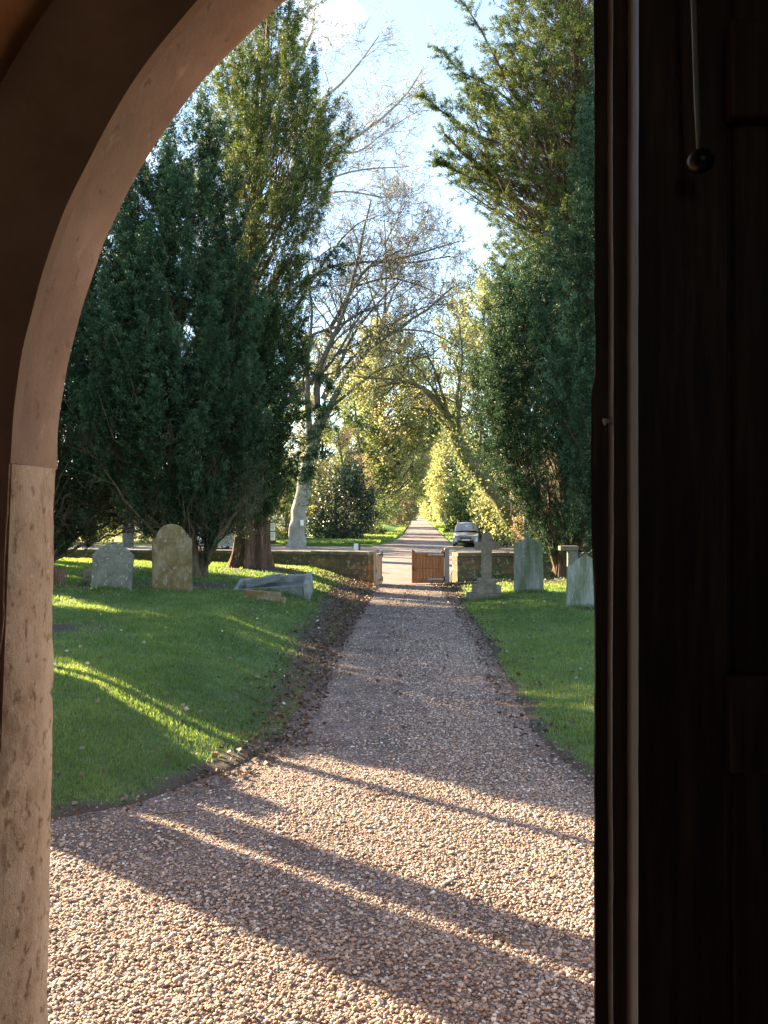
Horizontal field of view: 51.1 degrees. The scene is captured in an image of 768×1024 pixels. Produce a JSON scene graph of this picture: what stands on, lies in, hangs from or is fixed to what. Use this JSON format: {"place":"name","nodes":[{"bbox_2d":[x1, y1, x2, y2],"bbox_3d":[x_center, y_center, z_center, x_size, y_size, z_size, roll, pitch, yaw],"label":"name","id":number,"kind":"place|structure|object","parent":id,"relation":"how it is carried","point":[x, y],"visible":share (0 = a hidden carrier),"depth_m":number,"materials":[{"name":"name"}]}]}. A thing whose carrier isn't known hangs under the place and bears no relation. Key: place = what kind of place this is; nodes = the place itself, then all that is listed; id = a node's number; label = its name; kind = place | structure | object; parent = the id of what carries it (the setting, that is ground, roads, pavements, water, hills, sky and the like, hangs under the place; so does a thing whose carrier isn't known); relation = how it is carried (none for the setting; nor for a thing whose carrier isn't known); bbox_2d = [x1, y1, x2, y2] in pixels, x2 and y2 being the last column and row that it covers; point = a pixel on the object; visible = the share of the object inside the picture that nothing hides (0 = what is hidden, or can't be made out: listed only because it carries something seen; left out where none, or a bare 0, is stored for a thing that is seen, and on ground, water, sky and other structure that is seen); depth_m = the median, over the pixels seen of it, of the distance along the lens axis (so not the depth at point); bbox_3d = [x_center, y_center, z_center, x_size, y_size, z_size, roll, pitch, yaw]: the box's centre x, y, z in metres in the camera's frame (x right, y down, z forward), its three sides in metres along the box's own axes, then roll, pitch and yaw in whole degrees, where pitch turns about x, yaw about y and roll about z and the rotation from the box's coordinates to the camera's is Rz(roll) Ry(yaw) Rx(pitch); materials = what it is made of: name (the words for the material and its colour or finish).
{"place":"outdoors","nodes":[
{"label":"outdoors","id":0,"kind":"place"},
{"bbox_2d":[62,516,457,574],"bbox_3d":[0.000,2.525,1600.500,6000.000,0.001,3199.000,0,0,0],"label":"ground","id":1,"kind":"structure","parent":0,"point":[118,542],"depth_m":64.44,"materials":[{"name":"green plant"}]},
{"bbox_2d":[57,432,116,542],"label":"hedgerow tree","id":2,"kind":"object","parent":1,"relation":"on","point":[107,538],"visible":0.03,"depth_m":65.66,"materials":[{"name":"green plant"}]},
{"bbox_2d":[99,448,159,542],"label":"hedgerow tree","id":3,"kind":"object","parent":1,"relation":"on","point":[139,536],"visible":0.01,"depth_m":67.83,"materials":[{"name":"green plant"}]},
{"bbox_2d":[122,290,193,546],"bbox_3d":[-17.475,-8.874,56.604,10.160,22.955,7.949,0,0,0],"label":"bare tree","id":4,"kind":"object","parent":1,"relation":"on","point":[126,540],"depth_m":56.67,"materials":[{"name":"grey plant"}]},
{"bbox_2d":[268,521,275,545],"bbox_3d":[-5.009,1.500,36.000,0.340,2.200,0.100,0,0,0],"label":"notice board","id":5,"kind":"object","parent":1,"relation":"on","point":[272,530],"visible":0.69,"depth_m":35.96,"materials":[{"name":"white wood"}]},
{"bbox_2d":[270,499,284,534],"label":"hedgerow tree","id":6,"kind":"object","parent":1,"relation":"on","point":[273,518],"depth_m":78.38,"materials":[{"name":"green plant"}]},
{"bbox_2d":[268,452,318,541],"bbox_3d":[-7.515,-1.026,64.017,4.799,7.980,5.073,0,0,0],"label":"shrub","id":7,"kind":"object","parent":1,"relation":"on","point":[283,534],"visible":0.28,"depth_m":63.09,"materials":[{"name":"green plant"}]},
{"bbox_2d":[275,332,371,526],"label":"autumn tree","id":8,"kind":"object","parent":1,"relation":"on","point":[324,438],"visible":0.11,"depth_m":96.94,"materials":[{"name":"green plant"}]},
{"bbox_2d":[180,0,472,545],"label":"bare tree","id":9,"kind":"object","parent":1,"relation":"on","point":[375,122],"visible":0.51,"depth_m":45.78,"materials":[{"name":"plant"}]},
{"bbox_2d":[354,543,359,550],"bbox_3d":[-1.668,2.220,49.998,0.400,0.620,0.125,0,0,0],"label":"barrier post","id":10,"kind":"object","parent":1,"relation":"on","point":[356,546],"visible":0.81,"depth_m":49.94,"materials":[{"name":"white"}]},
{"bbox_2d":[322,388,399,534],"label":"green tree","id":11,"kind":"object","parent":1,"relation":"on","point":[368,424],"visible":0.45,"depth_m":81.29,"materials":[{"name":"green plant"}]},
{"bbox_2d":[265,176,488,548],"bbox_3d":[0.227,-9.919,54.990,17.392,25.447,10.877,0,0,0],"label":"beech tree","id":12,"kind":"object","parent":1,"relation":"on","point":[296,536],"visible":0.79,"depth_m":54.17,"materials":[{"name":"grey plant"}]},
{"bbox_2d":[0,0,767,1023],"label":"church","id":13,"kind":"structure","parent":1,"relation":"on","point":[94,96],"depth_m":1.35,"materials":[{"name":"stone"}]},
{"bbox_2d":[591,0,767,1023],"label":"door","id":14,"kind":"structure","parent":13,"relation":"in","point":[679,399],"depth_m":1.35,"materials":[{"name":"brown wood"}]},
{"bbox_2d":[344,311,444,520],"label":"autumn tree","id":15,"kind":"object","parent":1,"relation":"on","point":[403,437],"visible":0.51,"depth_m":84.59,"materials":[{"name":"green plant"}]},
{"bbox_2d":[319,157,475,502],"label":"bare tree","id":16,"kind":"object","parent":1,"relation":"on","point":[422,218],"visible":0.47,"depth_m":104.06,"materials":[{"name":"brown plant"}]},
{"bbox_2d":[404,488,419,520],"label":"avenue tree","id":17,"kind":"object","parent":1,"relation":"on","point":[416,509],"visible":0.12,"depth_m":226.96,"materials":[{"name":"green plant"}]},
{"bbox_2d":[325,272,522,549],"bbox_3d":[3.533,-5.420,52.171,14.721,18.731,7.966,0,0,0],"label":"leaning tree","id":18,"kind":"object","parent":1,"relation":"on","point":[465,456],"visible":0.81,"depth_m":51.54,"materials":[{"name":"green plant"}]},
{"bbox_2d":[448,235,549,408],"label":"olive tree","id":19,"kind":"object","parent":1,"relation":"on","point":[481,271],"visible":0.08,"depth_m":95.42,"materials":[{"name":"green plant"}]},
{"bbox_2d":[469,466,546,546],"bbox_3d":[9.026,-0.406,57.927,5.720,6.894,5.528,0,0,0],"label":"shrub","id":20,"kind":"object","parent":1,"relation":"on","point":[489,510],"visible":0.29,"depth_m":57.49,"materials":[{"name":"yellow plant"}]},
{"bbox_2d":[510,463,562,551],"bbox_3d":[10.069,-0.354,49.984,4.737,6.404,5.046,0,0,0],"label":"shrub","id":21,"kind":"object","parent":1,"relation":"on","point":[514,528],"visible":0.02,"depth_m":49.65,"materials":[{"name":"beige plant"}]},
{"bbox_2d":[47,583,593,1023],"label":"gravel path","id":22,"kind":"structure","parent":0,"point":[350,1013],"depth_m":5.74,"materials":[{"name":"beige gravel"}]},
{"bbox_2d":[147,810,203,814],"bbox_3d":[-1.681,2.428,6.498,0.449,0.011,0.015,0,0,-11],"label":"twig","id":23,"kind":"object","parent":22,"relation":"on","point":[172,812],"visible":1,"depth_m":6.49,"materials":[{"name":"brown wood"}]},
{"bbox_2d":[205,924,235,927],"bbox_3d":[-0.959,2.428,4.723,0.183,0.011,0.023,0,0,-7],"label":"twig","id":24,"kind":"object","parent":22,"relation":"on","point":[206,926],"visible":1,"depth_m":4.71,"materials":[{"name":"brown wood"}]},
{"bbox_2d":[374,550,382,585],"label":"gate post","id":25,"kind":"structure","parent":22,"relation":"on","point":[378,578],"depth_m":26.65,"materials":[{"name":"beige stone"}]},
{"bbox_2d":[373,791,403,797],"bbox_3d":[0.043,2.425,6.920,0.308,0.017,0.018,0,0,-31],"label":"twig","id":26,"kind":"object","parent":22,"relation":"on","point":[387,794],"visible":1,"depth_m":6.91,"materials":[{"name":"brown wood"}]},
{"bbox_2d":[490,931,518,944],"bbox_3d":[0.686,2.428,4.576,0.021,0.011,0.199,0,0,-45],"label":"twig","id":27,"kind":"object","parent":22,"relation":"on","point":[491,932],"visible":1,"depth_m":4.59,"materials":[{"name":"brown wood"}]},
{"bbox_2d":[50,557,594,820],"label":"churchyard lawn","id":28,"kind":"structure","parent":0,"point":[178,778],"depth_m":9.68,"materials":[{"name":"plant"}]},
{"bbox_2d":[53,567,64,587],"bbox_3d":[-8.199,1.762,20.242,0.309,0.753,0.120,0,0,5],"label":"gravestone","id":29,"kind":"object","parent":28,"relation":"on","point":[58,574],"visible":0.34,"depth_m":20.18,"materials":[{"name":"grey stone"}]},
{"bbox_2d":[83,569,91,584],"bbox_3d":[-7.747,1.822,21.080,0.268,0.630,0.100,0,0,-8],"label":"gravestone","id":30,"kind":"object","parent":28,"relation":"on","point":[87,574],"visible":0.48,"depth_m":21.03,"materials":[{"name":"stone"}]},
{"bbox_2d":[91,544,133,590],"bbox_3d":[-6.716,1.536,19.873,1.027,1.500,0.111,3,-2,4],"label":"gravestone","id":31,"kind":"object","parent":28,"relation":"on","point":[112,565],"visible":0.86,"depth_m":19.83,"materials":[{"name":"grey stone"}]},
{"bbox_2d":[53,179,190,567],"bbox_3d":[-10.289,-4.777,25.611,9.406,13.688,6.443,0,0,0],"label":"yew tree","id":32,"kind":"object","parent":28,"relation":"on","point":[67,520],"visible":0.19,"depth_m":25.11,"materials":[{"name":"green plant"}]},
{"bbox_2d":[58,85,286,577],"bbox_3d":[-6.479,-5.374,23.776,7.064,15.085,6.157,0,0,0],"label":"yew tree","id":33,"kind":"object","parent":28,"relation":"on","point":[198,404],"visible":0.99,"depth_m":22.76,"materials":[{"name":"green plant"}]},
{"bbox_2d":[152,524,192,591],"bbox_3d":[-5.180,1.309,19.654,0.976,2.035,0.121,-1,-1,6],"label":"gravestone","id":34,"kind":"object","parent":28,"relation":"on","point":[172,556],"visible":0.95,"depth_m":19.60,"materials":[{"name":"brown stone"}]},
{"bbox_2d":[54,549,373,582],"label":"churchyard wall","id":35,"kind":"structure","parent":28,"relation":"on","point":[357,565],"depth_m":28.57,"materials":[{"name":"brown stone"}]},
{"bbox_2d":[244,589,285,603],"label":"stone kerb","id":36,"kind":"structure","parent":28,"relation":"on","point":[265,595],"depth_m":18.70,"materials":[{"name":"beige stone"}]},
{"bbox_2d":[177,0,364,568],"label":"conifer tree","id":37,"kind":"object","parent":28,"relation":"on","point":[252,122],"visible":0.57,"depth_m":26.16,"materials":[{"name":"green plant"}]},
{"bbox_2d":[233,572,313,600],"bbox_3d":[-2.857,1.934,20.828,1.923,0.591,1.102,-5,12,2],"label":"kerbed tomb","id":38,"kind":"object","parent":28,"relation":"on","point":[302,585],"visible":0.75,"depth_m":20.70,"materials":[{"name":"stone"}]},
{"bbox_2d":[53,579,593,609],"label":"tall grass","id":39,"kind":"structure","parent":28,"relation":"on","point":[568,607],"depth_m":20.11,"materials":[{"name":"green plant"}]},
{"bbox_2d":[53,567,594,819],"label":"fallen leaves","id":40,"kind":"object","parent":28,"relation":"on","point":[367,592],"visible":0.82,"depth_m":12.50,"materials":[{"name":"brown plant"}]},
{"bbox_2d":[444,548,448,583],"bbox_3d":[2.130,1.980,27.300,0.170,1.540,0.170,0,0,0],"label":"gate post","id":41,"kind":"object","parent":28,"relation":"on","point":[446,565],"visible":0.77,"depth_m":27.21,"materials":[{"name":"grey stone"}]},
{"bbox_2d":[412,550,444,582],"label":"gate","id":42,"kind":"structure","parent":41,"relation":"attached to","point":[427,567],"depth_m":27.26,"materials":[{"name":"brown wood"}]},
{"bbox_2d":[411,0,594,551],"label":"conifer tree","id":43,"kind":"object","parent":28,"relation":"on","point":[550,121],"visible":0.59,"depth_m":29.81,"materials":[{"name":"green plant"}]},
{"bbox_2d":[452,552,591,582],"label":"churchyard wall","id":44,"kind":"structure","parent":28,"relation":"on","point":[466,566],"depth_m":27.59,"materials":[{"name":"brown stone"}]},
{"bbox_2d":[460,224,594,577],"bbox_3d":[5.632,-3.585,26.692,6.128,11.821,5.164,0,0,0],"label":"yew tree","id":45,"kind":"object","parent":28,"relation":"on","point":[516,429],"visible":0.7,"depth_m":25.62,"materials":[{"name":"green plant"}]},
{"bbox_2d":[514,538,543,592],"bbox_3d":[3.988,1.644,22.181,0.824,1.853,0.131,-1,-2,-5],"label":"gravestone","id":46,"kind":"object","parent":28,"relation":"on","point":[528,564],"visible":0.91,"depth_m":22.12,"materials":[{"name":"stone"}]},
{"bbox_2d":[529,53,595,557],"bbox_3d":[6.008,-4.424,18.897,4.931,13.658,4.673,0,0,0],"label":"yew tree","id":47,"kind":"object","parent":28,"relation":"on","point":[577,267],"visible":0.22,"depth_m":18.79,"materials":[{"name":"green plant"}]},
{"bbox_2d":[558,546,578,565],"bbox_3d":[5.242,1.743,22.856,0.524,1.562,0.260,0,0,-2],"label":"gravestone","id":48,"kind":"object","parent":28,"relation":"on","point":[572,554],"visible":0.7,"depth_m":22.79,"materials":[{"name":"grey stone"}]},
{"bbox_2d":[566,554,593,608],"bbox_3d":[4.561,1.746,18.349,0.794,1.581,0.120,1,-1,-3],"label":"gravestone","id":49,"kind":"object","parent":28,"relation":"on","point":[579,585],"visible":0.45,"depth_m":18.29,"materials":[{"name":"stone"}]},
{"bbox_2d":[61,0,592,469],"label":"sky","id":50,"kind":"structure","parent":0,"point":[414,27],"materials":[{"name":"white"}]},
{"bbox_2d":[70,546,591,552],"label":"cross road","id":51,"kind":"structure","parent":0,"point":[462,549],"depth_m":54.40,"materials":[{"name":"grey asphalt"}]},
{"bbox_2d":[187,532,229,549],"bbox_3d":[-11.143,1.583,53.980,4.681,1.743,2.280,0,0,30],"label":"parked car","id":52,"kind":"object","parent":51,"relation":"on","point":[224,547],"visible":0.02,"depth_m":52.52,"materials":[{"name":"silver metal"}]},
{"bbox_2d":[306,534,400,544],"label":"verge","id":53,"kind":"structure","parent":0,"point":[375,543],"depth_m":63.37,"materials":[{"name":"green plant"}]},
{"bbox_2d":[306,457,379,538],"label":"holly bush","id":54,"kind":"object","parent":53,"relation":"on","point":[355,491],"visible":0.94,"depth_m":66.08,"materials":[{"name":"green plant"}]},
{"bbox_2d":[311,426,379,535],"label":"shrub","id":55,"kind":"object","parent":53,"relation":"on","point":[339,438],"visible":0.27,"depth_m":71.93,"materials":[{"name":"green plant"}]},
{"bbox_2d":[295,434,447,452],"bbox_3d":[0.021,-4.958,53.001,0.029,2.908,21.532,0,0,33],"label":"overhead line","id":56,"kind":"object","parent":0,"point":[372,451],"visible":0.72,"depth_m":51.67,"materials":[{"name":"black metal"}]},
{"bbox_2d":[382,521,408,533],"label":"verge","id":57,"kind":"structure","parent":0,"point":[390,527],"depth_m":106.46,"materials":[{"name":"green plant"}]},
{"bbox_2d":[353,428,418,525],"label":"avenue tree","id":58,"kind":"object","parent":57,"relation":"on","point":[395,509],"visible":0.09,"depth_m":118.64,"materials":[{"name":"green plant"}]},
{"bbox_2d":[385,488,414,525],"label":"avenue shrub","id":59,"kind":"object","parent":57,"relation":"on","point":[407,517],"visible":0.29,"depth_m":129.33,"materials":[{"name":"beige plant"}]},
{"bbox_2d":[389,406,448,514],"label":"avenue tree","id":60,"kind":"object","parent":57,"relation":"on","point":[419,493],"visible":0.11,"depth_m":163.06,"materials":[{"name":"green plant"}]},
{"bbox_2d":[273,451,558,515],"bbox_3d":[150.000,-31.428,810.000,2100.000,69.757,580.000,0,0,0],"label":"hill","id":61,"kind":"structure","parent":0,"point":[444,462],"depth_m":664.61,"materials":[{"name":"green plant"}]},
{"bbox_2d":[372,517,463,584],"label":"road","id":62,"kind":"structure","parent":0,"point":[420,535],"depth_m":52.43,"materials":[{"name":"grey asphalt"}]},
{"bbox_2d":[451,521,482,545],"bbox_3d":[6.001,1.563,58.160,2.280,1.743,4.681,0,0,8],"label":"parked car","id":63,"kind":"object","parent":62,"relation":"on","point":[466,532],"visible":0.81,"depth_m":56.71,"materials":[{"name":"paint"}]},
{"bbox_2d":[427,519,512,546],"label":"verge","id":64,"kind":"structure","parent":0,"point":[450,540],"depth_m":75.57,"materials":[{"name":"green plant"}]},
{"bbox_2d":[276,524,502,543],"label":"verge grass","id":65,"kind":"structure","parent":64,"relation":"on","point":[377,538],"depth_m":63.91,"materials":[{"name":"green plant"}]},
{"bbox_2d":[417,486,444,521],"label":"avenue tree","id":66,"kind":"object","parent":64,"relation":"on","point":[424,507],"visible":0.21,"depth_m":187.78,"materials":[{"name":"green plant"}]},
{"bbox_2d":[422,408,469,523],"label":"avenue tree","id":67,"kind":"object","parent":64,"relation":"on","point":[436,482],"visible":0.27,"depth_m":147.54,"materials":[{"name":"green plant"}]},
{"bbox_2d":[439,476,480,531],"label":"shrub","id":68,"kind":"object","parent":64,"relation":"on","point":[455,506],"visible":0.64,"depth_m":87.16,"materials":[{"name":"green plant"}]},
{"bbox_2d":[440,433,496,520],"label":"avenue tree","id":69,"kind":"object","parent":64,"relation":"on","point":[451,469],"visible":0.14,"depth_m":124.16,"materials":[{"name":"green plant"}]},
{"bbox_2d":[431,275,533,514],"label":"tree","id":70,"kind":"object","parent":64,"relation":"on","point":[483,287],"visible":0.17,"depth_m":75.01,"materials":[{"name":"green plant"}]},
{"bbox_2d":[473,508,500,532],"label":"shrub","id":71,"kind":"object","parent":64,"relation":"on","point":[481,519],"visible":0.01,"depth_m":65.95,"materials":[{"name":"green plant"}]},
{"bbox_2d":[466,533,506,599],"bbox_3d":[2.780,1.559,21.820,0.917,1.974,0.820,0,0,-9],"label":"cross grave","id":72,"kind":"object","parent":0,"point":[486,586],"visible":0.88,"depth_m":21.72,"materials":[{"name":"stone"}]},
{"bbox_2d":[523,456,531,538],"bbox_3d":[7.159,-0.190,40.000,0.900,5.380,0.900,0,0,0],"label":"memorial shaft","id":73,"kind":"object","parent":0,"point":[526,536],"visible":0.01,"depth_m":39.81,"materials":[{"name":"stone"}]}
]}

